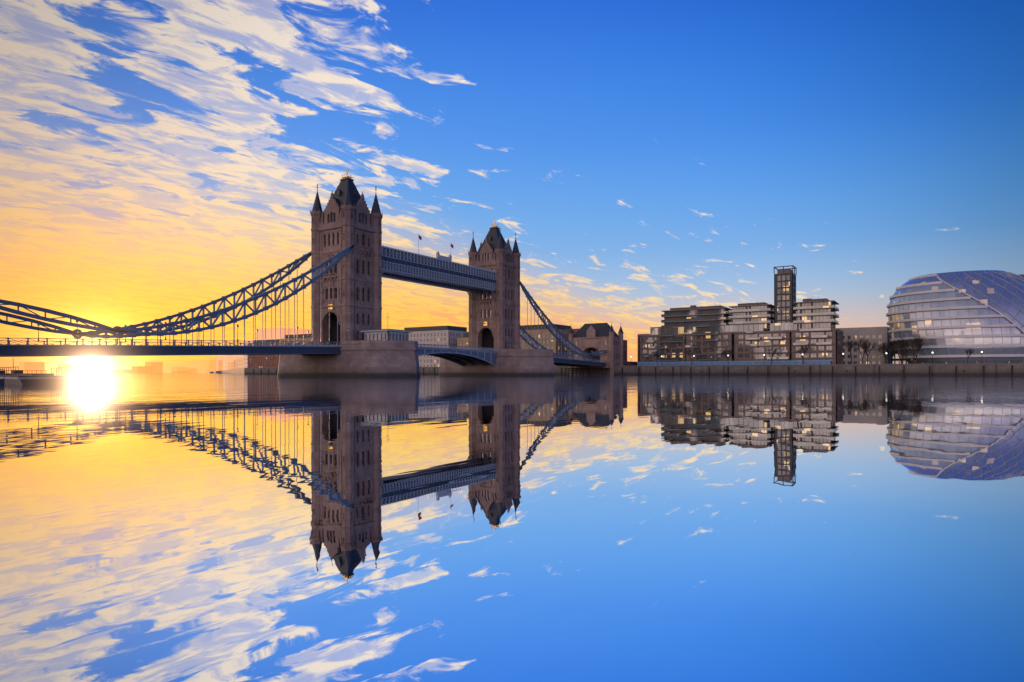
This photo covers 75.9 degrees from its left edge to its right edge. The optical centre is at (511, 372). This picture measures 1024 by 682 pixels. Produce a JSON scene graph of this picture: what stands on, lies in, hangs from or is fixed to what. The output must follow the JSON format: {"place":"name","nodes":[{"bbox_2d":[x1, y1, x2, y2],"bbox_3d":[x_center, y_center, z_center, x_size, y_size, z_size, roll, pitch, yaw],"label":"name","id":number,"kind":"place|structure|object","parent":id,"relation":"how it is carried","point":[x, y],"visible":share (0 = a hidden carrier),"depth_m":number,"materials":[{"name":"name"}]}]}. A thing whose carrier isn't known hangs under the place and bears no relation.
{"place":"outdoors","nodes":[
{"label":"outdoors","id":0,"kind":"place"},
{"bbox_2d":[18,328,310,372],"bbox_3d":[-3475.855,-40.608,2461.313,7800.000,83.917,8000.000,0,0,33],"label":"skyline","id":1,"kind":"structure","parent":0,"point":[224,362],"depth_m":2137.67},
{"bbox_2d":[0,373,1023,681],"bbox_3d":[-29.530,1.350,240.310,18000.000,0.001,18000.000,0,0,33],"label":"river water","id":2,"kind":"structure","parent":0,"point":[186,527],"depth_m":5.66,"materials":[{"name":"blue liquid"}]},
{"bbox_2d":[0,361,88,385],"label":"moored boats","id":3,"kind":"object","parent":2,"relation":"on","point":[16,377],"visible":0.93,"depth_m":74.19,"materials":[{"name":"paint"}]},
{"bbox_2d":[0,170,622,377],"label":"bridge","id":4,"kind":"structure","parent":2,"relation":"in","point":[354,261],"depth_m":202.11,"materials":[{"name":"stone"}]},
{"bbox_2d":[0,0,1023,372],"label":"sky","id":5,"kind":"structure","parent":0,"point":[643,159],"materials":[{"name":"blue"}]},
{"bbox_2d":[205,265,1023,375],"bbox_3d":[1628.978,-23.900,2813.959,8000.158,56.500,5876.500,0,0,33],"label":"buildings","id":6,"kind":"structure","parent":0,"point":[964,323],"depth_m":310.27,"materials":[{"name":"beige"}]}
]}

